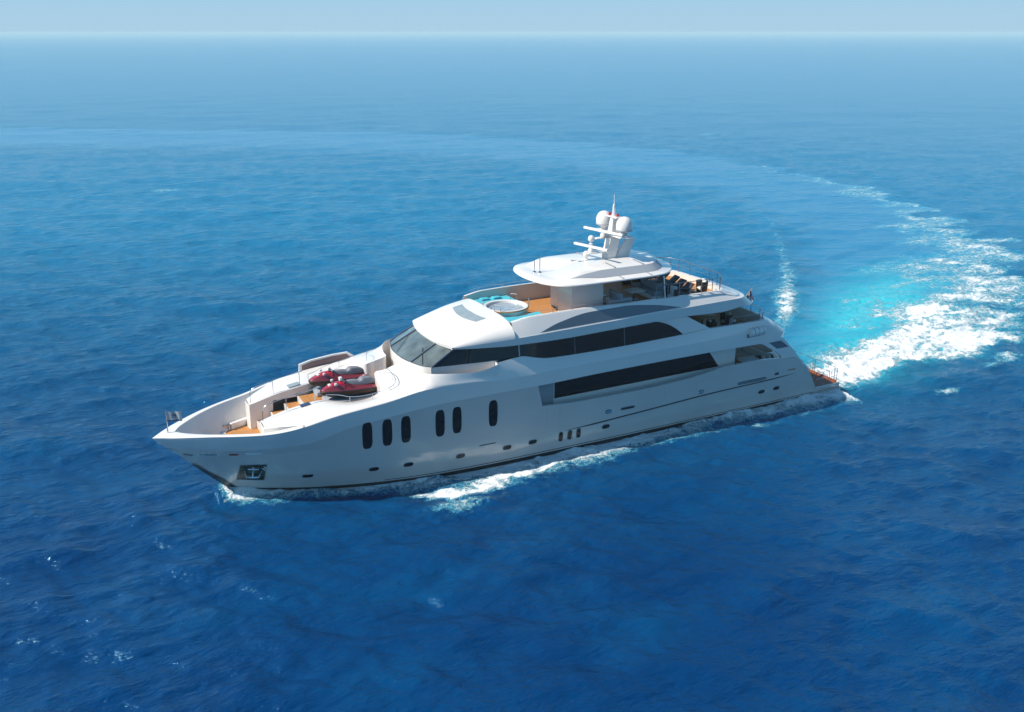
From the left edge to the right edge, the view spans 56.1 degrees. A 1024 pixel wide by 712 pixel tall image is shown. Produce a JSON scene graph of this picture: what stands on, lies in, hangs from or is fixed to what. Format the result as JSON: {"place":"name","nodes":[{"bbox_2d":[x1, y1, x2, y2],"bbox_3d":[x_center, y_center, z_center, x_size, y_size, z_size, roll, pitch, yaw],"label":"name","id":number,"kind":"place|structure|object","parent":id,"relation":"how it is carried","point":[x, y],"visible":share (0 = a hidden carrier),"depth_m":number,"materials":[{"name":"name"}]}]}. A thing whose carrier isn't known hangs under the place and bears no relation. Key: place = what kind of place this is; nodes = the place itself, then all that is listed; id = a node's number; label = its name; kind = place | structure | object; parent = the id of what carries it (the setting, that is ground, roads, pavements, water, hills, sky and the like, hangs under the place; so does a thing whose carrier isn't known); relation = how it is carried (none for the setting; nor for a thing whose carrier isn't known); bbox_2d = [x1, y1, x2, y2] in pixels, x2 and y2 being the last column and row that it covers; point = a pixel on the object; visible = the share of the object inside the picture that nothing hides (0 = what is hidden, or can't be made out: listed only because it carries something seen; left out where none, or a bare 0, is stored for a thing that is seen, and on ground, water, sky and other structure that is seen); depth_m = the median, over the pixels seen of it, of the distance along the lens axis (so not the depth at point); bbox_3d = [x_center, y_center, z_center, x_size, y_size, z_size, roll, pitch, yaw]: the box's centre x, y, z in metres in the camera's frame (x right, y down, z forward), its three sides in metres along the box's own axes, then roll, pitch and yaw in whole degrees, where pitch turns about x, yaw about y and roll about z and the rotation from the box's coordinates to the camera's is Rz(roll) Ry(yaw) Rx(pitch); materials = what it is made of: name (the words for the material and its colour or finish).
{"place":"outdoors","nodes":[
{"label":"outdoors","id":0,"kind":"place"},
{"bbox_2d":[0,33,1023,711],"bbox_3d":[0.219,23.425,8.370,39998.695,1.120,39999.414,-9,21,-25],"label":"sea water","id":1,"kind":"structure","parent":0,"point":[190,223],"depth_m":76.80,"materials":[{"name":"blue liquid"}]},
{"bbox_2d":[152,194,838,489],"bbox_3d":[1.407,-1.813,61.277,47.030,16.151,8.392,-9,21,-25],"label":"motor yacht","id":2,"kind":"object","parent":1,"relation":"on","point":[467,384],"visible":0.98,"depth_m":58.20,"materials":[{"name":"white metal"}]},
{"bbox_2d":[165,411,181,432],"bbox_3d":[-18.418,3.578,52.324,0.866,1.300,0.124,-3,19,-9],"label":"bow flag","id":3,"kind":"object","parent":2,"relation":"attached to","point":[174,416],"visible":1,"depth_m":52.24,"materials":[{"name":"multicoloured fabric"}]},
{"bbox_2d":[298,351,353,370],"bbox_3d":[-11.499,0.344,59.719,3.650,0.900,0.148,-9,21,-25],"label":"bulwark door","id":4,"kind":"structure","parent":2,"relation":"in","point":[331,358],"depth_m":59.52,"materials":[{"name":"white metal"}]},
{"bbox_2d":[308,366,367,386],"bbox_3d":[-10.445,1.174,57.360,3.515,1.245,1.341,-9,21,-25],"label":"jet ski","id":5,"kind":"object","parent":2,"relation":"on","point":[321,379],"visible":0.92,"depth_m":56.93,"materials":[{"name":"red plastic"}]},
{"bbox_2d":[320,376,376,397],"bbox_3d":[-9.451,1.730,55.713,3.515,1.245,1.341,-9,21,-25],"label":"jet ski","id":6,"kind":"object","parent":2,"relation":"on","point":[362,385],"visible":0.94,"depth_m":55.37,"materials":[{"name":"red plastic"}]},
{"bbox_2d":[361,422,372,449],"bbox_3d":[-8.107,4.465,53.764,0.672,1.743,0.177,-7,20,-20],"label":"hull window","id":7,"kind":"structure","parent":2,"relation":"in","point":[367,428],"depth_m":53.72,"materials":[{"name":"black glass"}]},
{"bbox_2d":[382,418,392,445],"bbox_3d":[-7.040,4.319,54.176,0.671,1.743,0.163,-8,20,-21],"label":"hull window","id":8,"kind":"structure","parent":2,"relation":"in","point":[387,426],"depth_m":54.15,"materials":[{"name":"black glass"}]},
{"bbox_2d":[400,415,410,442],"bbox_3d":[-6.033,4.170,54.594,0.670,1.743,0.143,-9,21,-25],"label":"hull window","id":9,"kind":"structure","parent":2,"relation":"in","point":[405,424],"depth_m":54.56,"materials":[{"name":"black glass"}]},
{"bbox_2d":[435,409,444,436],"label":"hull window","id":10,"kind":"structure","parent":2,"relation":"in","point":[439,414],"depth_m":55.39,"materials":[{"name":"black glass"}]},
{"bbox_2d":[432,349,468,367],"bbox_3d":[-3.549,0.102,55.619,2.320,0.860,0.345,-6,20,-18],"label":"side window","id":11,"kind":"structure","parent":2,"relation":"in","point":[457,356],"depth_m":55.70,"materials":[{"name":"black glass"}]},
{"bbox_2d":[452,406,461,433],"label":"hull window","id":12,"kind":"structure","parent":2,"relation":"in","point":[457,411],"depth_m":55.84,"materials":[{"name":"black glass"}]},
{"bbox_2d":[488,399,497,426],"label":"hull window","id":13,"kind":"structure","parent":2,"relation":"in","point":[493,404],"depth_m":56.80,"materials":[{"name":"black glass"}]},
{"bbox_2d":[468,345,518,363],"bbox_3d":[-1.086,-0.140,56.373,3.197,0.834,0.266,-7,20,-19],"label":"side window","id":14,"kind":"structure","parent":2,"relation":"in","point":[478,355],"depth_m":56.32,"materials":[{"name":"black glass"}]},
{"bbox_2d":[474,295,514,303],"bbox_3d":[-1.051,-3.284,61.837,2.950,0.660,2.510,-9,21,-25],"label":"sun pad","id":15,"kind":"object","parent":2,"relation":"on","point":[486,299],"visible":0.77,"depth_m":62.35,"materials":[{"name":"teal fabric"}]},
{"bbox_2d":[504,311,541,322],"bbox_3d":[0.762,-2.140,58.449,2.950,0.660,2.510,-9,21,-25],"label":"sun pad","id":16,"kind":"object","parent":2,"relation":"on","point":[509,319],"visible":0.16,"depth_m":58.42,"materials":[{"name":"teal fabric"}]},
{"bbox_2d":[519,337,574,357],"bbox_3d":[2.124,-0.392,57.804,3.780,1.111,0.200,-9,21,-25],"label":"side window","id":17,"kind":"structure","parent":2,"relation":"in","point":[561,347],"depth_m":57.85,"materials":[{"name":"black glass"}]},
{"bbox_2d":[575,328,624,353],"bbox_3d":[5.442,-0.961,59.352,3.570,1.207,0.140,-9,21,-25],"label":"side window","id":18,"kind":"structure","parent":2,"relation":"in","point":[614,338],"depth_m":59.36,"materials":[{"name":"black glass"}]},
{"bbox_2d":[605,297,625,304],"bbox_3d":[6.489,-3.092,60.548,0.960,1.040,0.960,-9,21,-25],"label":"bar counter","id":19,"kind":"object","parent":2,"relation":"on","point":[612,300],"visible":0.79,"depth_m":60.20,"materials":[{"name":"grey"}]},
{"bbox_2d":[609,289,631,302],"bbox_3d":[6.875,-3.725,60.955,0.880,0.880,1.400,-9,21,-25],"label":"sofa","id":20,"kind":"object","parent":2,"relation":"on","point":[616,294],"visible":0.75,"depth_m":60.48,"materials":[{"name":"grey fabric"}]},
{"bbox_2d":[621,280,630,283],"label":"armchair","id":21,"kind":"object","parent":2,"relation":"on","point":[627,282],"visible":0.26,"depth_m":65.82,"materials":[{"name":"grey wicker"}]},
{"bbox_2d":[623,287,644,299],"bbox_3d":[7.914,-3.984,62.253,1.150,0.620,1.000,-9,21,-25],"label":"side table","id":22,"kind":"object","parent":2,"relation":"on","point":[634,290],"visible":0.93,"depth_m":62.16,"materials":[{"name":"silver metal"}]},
{"bbox_2d":[554,353,717,397],"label":"saloon window","id":23,"kind":"structure","parent":2,"relation":"in","point":[666,368],"depth_m":61.88,"materials":[{"name":"black glass"}]},
{"bbox_2d":[632,278,663,298],"bbox_3d":[8.956,-4.421,63.017,0.880,0.880,2.600,-9,21,-25],"label":"sofa","id":24,"kind":"object","parent":2,"relation":"on","point":[649,287],"visible":0.83,"depth_m":62.78,"materials":[{"name":"grey fabric"}]},
{"bbox_2d":[625,322,681,345],"bbox_3d":[9.055,-1.576,61.076,4.470,1.239,0.135,-9,21,-25],"label":"side window","id":25,"kind":"structure","parent":2,"relation":"in","point":[652,331],"depth_m":60.89,"materials":[{"name":"black glass"}]},
{"bbox_2d":[650,272,669,282],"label":"sun lounger","id":26,"kind":"object","parent":2,"relation":"on","point":[659,279],"visible":0.48,"depth_m":65.60,"materials":[{"name":"black fabric"}]},
{"bbox_2d":[659,275,679,287],"bbox_3d":[10.360,-4.904,64.553,1.900,0.892,0.680,-8,20,-22],"label":"sun lounger","id":27,"kind":"object","parent":2,"relation":"on","point":[673,279],"visible":0.56,"depth_m":64.60,"materials":[{"name":"black fabric"}]},
{"bbox_2d":[666,285,678,296],"bbox_3d":[10.317,-4.035,61.764,0.839,0.930,0.747,17,25,40],"label":"armchair","id":28,"kind":"object","parent":2,"relation":"on","point":[672,291],"visible":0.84,"depth_m":61.71,"materials":[{"name":"grey wicker"}]},
{"bbox_2d":[665,278,686,291],"bbox_3d":[10.679,-4.561,63.538,1.900,0.892,0.680,-10,21,-28],"label":"sun lounger","id":29,"kind":"object","parent":2,"relation":"on","point":[680,280],"visible":0.32,"depth_m":63.69,"materials":[{"name":"black fabric"}]},
{"bbox_2d":[678,282,694,294],"bbox_3d":[10.998,-4.218,62.523,1.900,0.892,0.680,-13,22,-33],"label":"sun lounger","id":30,"kind":"object","parent":2,"relation":"on","point":[686,286],"visible":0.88,"depth_m":62.64,"materials":[{"name":"black fabric"}]},
{"bbox_2d":[696,278,707,292],"bbox_3d":[12.598,-4.648,63.580,0.747,0.930,0.839,-6,19,-16],"label":"armchair","id":31,"kind":"object","parent":2,"relation":"on","point":[704,286],"visible":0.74,"depth_m":63.40,"materials":[{"name":"grey wicker"}]},
{"bbox_2d":[689,313,718,325],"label":"dining table","id":32,"kind":"object","parent":2,"relation":"on","point":[703,316],"visible":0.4,"depth_m":66.25,"materials":[{"name":"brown wood"}]},
{"bbox_2d":[706,318,716,327],"bbox_3d":[13.494,-2.056,64.969,0.747,0.930,0.839,1,19,3],"label":"armchair","id":33,"kind":"object","parent":2,"relation":"on","point":[710,323],"visible":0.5,"depth_m":64.63,"materials":[{"name":"grey wicker"}]},
{"bbox_2d":[720,311,731,325],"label":"armchair","id":34,"kind":"object","parent":2,"relation":"on","point":[724,316],"visible":0.62,"depth_m":66.55,"materials":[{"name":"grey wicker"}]},
{"bbox_2d":[725,318,736,324],"bbox_3d":[14.823,-2.053,64.959,0.747,0.930,0.839,-16,24,-39],"label":"armchair","id":35,"kind":"object","parent":2,"relation":"on","point":[729,321],"visible":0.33,"depth_m":64.97,"materials":[{"name":"grey wicker"}]},
{"bbox_2d":[737,289,753,308],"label":"ensign","id":36,"kind":"object","parent":2,"relation":"attached to","point":[749,296],"visible":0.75,"depth_m":67.92,"materials":[{"name":"multicoloured fabric"}]},
{"bbox_2d":[736,355,758,361],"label":"cockpit table","id":37,"kind":"object","parent":2,"relation":"on","point":[746,358],"visible":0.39,"depth_m":66.94,"materials":[{"name":"silver metal"}]},
{"bbox_2d":[735,346,770,358],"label":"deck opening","id":38,"kind":"object","parent":2,"relation":"on","point":[745,351],"visible":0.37,"depth_m":68.87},
{"bbox_2d":[749,326,766,336],"bbox_3d":[16.492,-1.667,64.644,1.300,0.620,0.594,-9,21,-25],"label":"life raft","id":39,"kind":"object","parent":2,"relation":"attached to","point":[759,330],"visible":1,"depth_m":64.39,"materials":[{"name":"grey plastic"}]},
{"bbox_2d":[755,355,766,358],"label":"armchair","id":40,"kind":"object","parent":2,"relation":"on","point":[761,356],"visible":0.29,"depth_m":67.03,"materials":[{"name":"grey wicker"}]},
{"bbox_2d":[770,341,788,348],"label":"buttress window","id":41,"kind":"structure","parent":2,"relation":"in","point":[778,344],"depth_m":66.13,"materials":[{"name":"grey glass"}]},
{"bbox_2d":[0,0,1023,32],"label":"sky","id":42,"kind":"structure","parent":0,"point":[16,16],"materials":[{"name":"blue"}]}
]}

